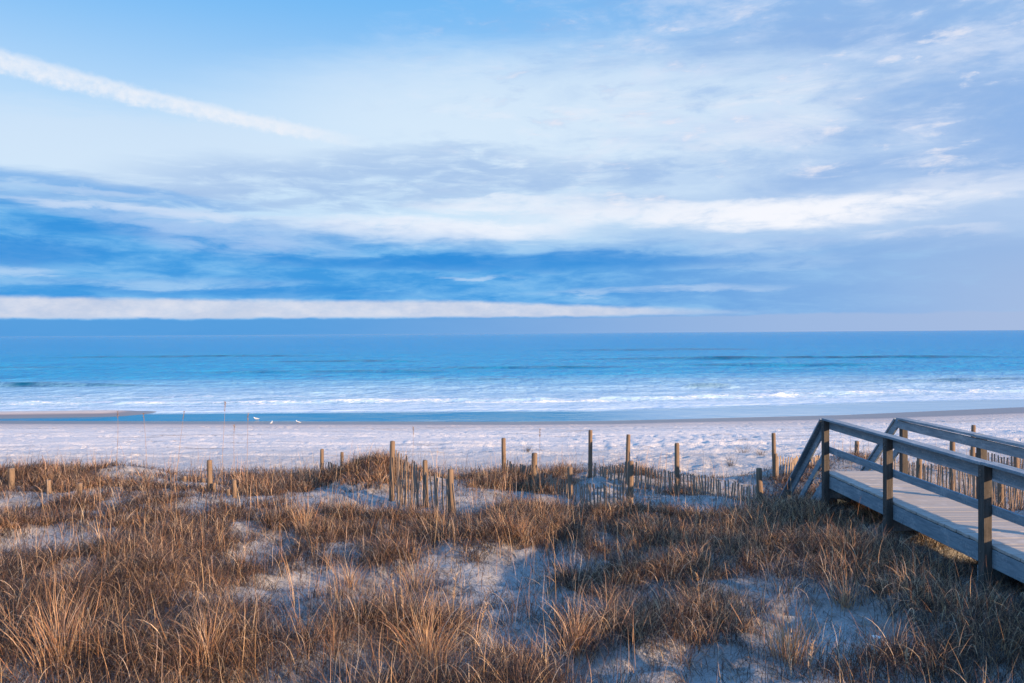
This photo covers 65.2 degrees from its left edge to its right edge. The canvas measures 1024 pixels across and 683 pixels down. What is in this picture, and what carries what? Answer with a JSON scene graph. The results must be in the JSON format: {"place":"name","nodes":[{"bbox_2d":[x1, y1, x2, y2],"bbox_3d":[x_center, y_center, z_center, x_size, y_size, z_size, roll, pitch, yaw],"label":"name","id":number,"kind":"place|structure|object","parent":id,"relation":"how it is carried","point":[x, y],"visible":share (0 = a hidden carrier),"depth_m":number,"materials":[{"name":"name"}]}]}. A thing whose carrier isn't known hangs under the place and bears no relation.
{"place":"outdoors","nodes":[
{"label":"outdoors","id":0,"kind":"place"},
{"bbox_2d":[0,407,1023,682],"bbox_3d":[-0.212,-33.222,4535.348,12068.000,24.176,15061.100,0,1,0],"label":"ground","id":1,"kind":"structure","parent":0,"point":[708,443],"depth_m":17.68,"materials":[{"name":"beige sand"}]},
{"bbox_2d":[8,468,14,488],"bbox_3d":[-10.538,3.058,16.848,0.148,0.798,0.149,0,1,0],"label":"fence post","id":2,"kind":"object","parent":1,"relation":"on","point":[11,476],"visible":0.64,"depth_m":16.78,"materials":[{"name":"brown wood"}]},
{"bbox_2d":[46,480,51,493],"bbox_3d":[-9.506,3.161,16.441,0.114,0.636,0.106,0,1,0],"label":"fence post","id":3,"kind":"object","parent":1,"relation":"on","point":[48,485],"visible":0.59,"depth_m":16.40,"materials":[{"name":"brown wood"}]},
{"bbox_2d":[0,572,152,679],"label":"grass tuft","id":4,"kind":"object","parent":1,"relation":"on","point":[61,643],"visible":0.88,"depth_m":7.63,"materials":[{"name":"brown plant"}]},
{"bbox_2d":[77,483,82,494],"bbox_3d":[-8.823,3.197,16.337,0.110,0.618,0.106,0,1,0],"label":"fence post","id":5,"kind":"object","parent":1,"relation":"on","point":[79,487],"visible":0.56,"depth_m":16.30,"materials":[{"name":"brown wood"}]},
{"bbox_2d":[116,410,118,481],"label":"oat stalk","id":6,"kind":"object","parent":1,"relation":"on","point":[117,448],"visible":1,"depth_m":17.23,"materials":[{"name":"brown plant"}]},
{"bbox_2d":[113,592,274,682],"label":"grass tuft","id":7,"kind":"object","parent":1,"relation":"on","point":[211,634],"visible":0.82,"depth_m":7.59,"materials":[{"name":"brown plant"}]},
{"bbox_2d":[207,460,212,490],"bbox_3d":[-6.430,3.020,17.026,0.114,0.998,0.115,0,1,0],"label":"fence post","id":8,"kind":"object","parent":1,"relation":"on","point":[209,473],"visible":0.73,"depth_m":16.99,"materials":[{"name":"brown wood"}]},
{"bbox_2d":[222,402,225,506],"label":"oat stalk","id":9,"kind":"object","parent":1,"relation":"on","point":[223,439],"visible":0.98,"depth_m":14.72,"materials":[{"name":"brown plant"}]},
{"bbox_2d":[232,480,236,497],"bbox_3d":[-5.662,3.182,16.347,0.104,0.714,0.106,0,1,0],"label":"fence post","id":10,"kind":"object","parent":1,"relation":"on","point":[234,486],"visible":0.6,"depth_m":16.30,"materials":[{"name":"brown wood"}]},
{"bbox_2d":[247,414,248,495],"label":"oat stalk","id":11,"kind":"object","parent":1,"relation":"on","point":[247,448],"visible":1,"depth_m":15.83,"materials":[{"name":"brown plant"}]},
{"bbox_2d":[273,497,334,537],"bbox_3d":[-3.469,2.947,13.467,1.218,0.705,1.212,0,1,0],"label":"grass tuft","id":12,"kind":"object","parent":1,"relation":"on","point":[305,523],"visible":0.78,"depth_m":13.49,"materials":[{"name":"brown plant"}]},
{"bbox_2d":[320,449,343,472],"bbox_3d":[-4.241,3.180,18.789,0.871,1.277,0.164,0,1,31],"label":"sand fence","id":13,"kind":"object","parent":1,"relation":"on","point":[322,457],"visible":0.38,"depth_m":18.89,"materials":[{"name":"brown wood"}]},
{"bbox_2d":[315,549,377,591],"bbox_3d":[-2.317,3.139,11.052,0.987,0.715,1.081,0,1,0],"label":"grass tuft","id":14,"kind":"object","parent":1,"relation":"on","point":[348,580],"visible":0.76,"depth_m":11.10,"materials":[{"name":"brown plant"}]},
{"bbox_2d":[388,572,398,629],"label":"oat stalk","id":15,"kind":"object","parent":1,"relation":"on","point":[393,584],"visible":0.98,"depth_m":8.08,"materials":[{"name":"brown plant"}]},
{"bbox_2d":[398,585,406,635],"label":"oat stalk","id":16,"kind":"object","parent":1,"relation":"on","point":[402,595],"visible":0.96,"depth_m":8.09,"materials":[{"name":"brown plant"}]},
{"bbox_2d":[319,587,486,680],"bbox_3d":[-1.006,2.845,7.709,1.756,0.831,1.644,0,1,0],"label":"grass tuft","id":17,"kind":"object","parent":1,"relation":"on","point":[426,643],"visible":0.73,"depth_m":7.80,"materials":[{"name":"brown plant"}]},
{"bbox_2d":[359,531,451,597],"bbox_3d":[-1.435,3.091,11.068,1.384,0.786,1.618,0,1,16],"label":"grass tuft","id":18,"kind":"object","parent":1,"relation":"on","point":[414,579],"visible":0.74,"depth_m":10.99,"materials":[{"name":"brown plant"}]},
{"bbox_2d":[389,441,456,515],"bbox_3d":[-1.752,2.878,15.457,0.223,1.715,2.145,-1,1,-42],"label":"sand fence","id":19,"kind":"object","parent":1,"relation":"on","point":[450,500],"visible":0.79,"depth_m":15.46,"materials":[{"name":"brown wood"}]},
{"bbox_2d":[452,573,458,629],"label":"oat stalk","id":20,"kind":"object","parent":1,"relation":"on","point":[456,576],"visible":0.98,"depth_m":8.21,"materials":[{"name":"brown plant"}]},
{"bbox_2d":[476,601,487,657],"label":"oat stalk","id":21,"kind":"object","parent":1,"relation":"on","point":[483,613],"visible":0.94,"depth_m":7.96,"materials":[{"name":"brown plant"}]},
{"bbox_2d":[0,436,1023,682],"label":"dune grass","id":22,"kind":"structure","parent":1,"relation":"on","point":[792,522],"depth_m":10.04,"materials":[{"name":"brown plant"}]},
{"bbox_2d":[493,505,549,539],"bbox_3d":[0.145,2.864,12.682,1.005,0.682,1.112,0,1,43],"label":"grass tuft","id":23,"kind":"object","parent":1,"relation":"on","point":[519,524],"visible":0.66,"depth_m":12.50,"materials":[{"name":"brown plant"}]},
{"bbox_2d":[501,438,633,506],"bbox_3d":[1.014,3.117,17.572,0.518,1.552,4.414,-1,1,-34],"label":"sand fence","id":24,"kind":"object","parent":1,"relation":"on","point":[568,484],"visible":0.61,"depth_m":16.86,"materials":[{"name":"brown wood"}]},
{"bbox_2d":[524,578,625,671],"bbox_3d":[0.592,2.890,8.154,1.482,0.831,1.360,0,1,0],"label":"grass tuft","id":25,"kind":"object","parent":1,"relation":"on","point":[576,623],"visible":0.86,"depth_m":8.19,"materials":[{"name":"brown plant"}]},
{"bbox_2d":[604,470,608,541],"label":"oat stalk","id":26,"kind":"object","parent":1,"relation":"on","point":[605,504],"visible":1,"depth_m":12.97,"materials":[{"name":"brown plant"}]},
{"bbox_2d":[588,430,762,499],"bbox_3d":[3.479,2.975,17.582,4.275,1.782,0.276,0,1,39],"label":"sand fence","id":27,"kind":"object","parent":1,"relation":"on","point":[758,486],"visible":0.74,"depth_m":17.60,"materials":[{"name":"brown wood"}]},
{"bbox_2d":[695,572,699,650],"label":"oat stalk","id":28,"kind":"object","parent":1,"relation":"on","point":[699,606],"visible":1,"depth_m":8.16,"materials":[{"name":"brown plant"}]},
{"bbox_2d":[725,454,737,466],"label":"weed clump","id":29,"kind":"object","parent":1,"relation":"on","point":[727,462],"visible":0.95,"depth_m":25.61,"materials":[{"name":"grey plant"}]},
{"bbox_2d":[733,444,751,453],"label":"weed clump","id":30,"kind":"object","parent":1,"relation":"on","point":[742,450],"visible":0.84,"depth_m":29.35,"materials":[{"name":"grey plant"}]},
{"bbox_2d":[715,579,847,676],"bbox_3d":[2.781,2.899,8.068,1.215,0.870,1.418,0,1,0],"label":"grass tuft","id":31,"kind":"object","parent":1,"relation":"on","point":[789,647],"visible":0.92,"depth_m":8.08,"materials":[{"name":"brown plant"}]},
{"bbox_2d":[809,639,814,682],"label":"oat stalk","id":32,"kind":"object","parent":1,"relation":"on","point":[812,649],"visible":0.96,"depth_m":7.25,"materials":[{"name":"brown plant"}]},
{"bbox_2d":[771,433,858,479],"bbox_3d":[7.350,2.880,19.210,3.158,1.581,0.217,-1,1,-32],"label":"sand fence","id":33,"kind":"object","parent":1,"relation":"on","point":[775,464],"visible":0.65,"depth_m":18.53,"materials":[{"name":"brown wood"}]},
{"bbox_2d":[815,557,870,611],"bbox_3d":[3.884,2.849,9.432,0.802,0.714,0.919,0,1,0],"label":"grass tuft","id":34,"kind":"object","parent":1,"relation":"on","point":[842,594],"visible":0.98,"depth_m":9.46,"materials":[{"name":"brown plant"}]},
{"bbox_2d":[778,418,1023,594],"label":"boardwalk","id":35,"kind":"structure","parent":1,"relation":"on","point":[948,517],"depth_m":11.62,"materials":[{"name":"grey wood"}]},
{"bbox_2d":[904,647,910,682],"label":"oat stalk","id":36,"kind":"object","parent":1,"relation":"on","point":[906,653],"visible":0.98,"depth_m":7.31,"materials":[{"name":"brown"}]},
{"bbox_2d":[880,441,1023,509],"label":"sand fence","id":37,"kind":"object","parent":1,"relation":"on","point":[996,490],"visible":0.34,"depth_m":16.07,"materials":[{"name":"brown wood"}]},
{"bbox_2d":[969,425,1023,476],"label":"sand fence","id":38,"kind":"object","parent":1,"relation":"on","point":[1016,462],"visible":0.29,"depth_m":18.19,"materials":[{"name":"brown wood"}]},
{"bbox_2d":[0,330,1023,421],"bbox_3d":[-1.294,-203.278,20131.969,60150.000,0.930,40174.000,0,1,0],"label":"sea","id":39,"kind":"structure","parent":0,"point":[506,377],"depth_m":105.11,"materials":[{"name":"liquid"}]},
{"bbox_2d":[0,0,1023,336],"label":"sky","id":40,"kind":"structure","parent":0,"point":[168,167],"materials":[{"name":"blue"}]},
{"bbox_2d":[550,520,555,599],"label":"oat stalk","id":41,"kind":"object","parent":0,"point":[552,532],"visible":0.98,"depth_m":9.51,"materials":[{"name":"brown plant"}]}
]}

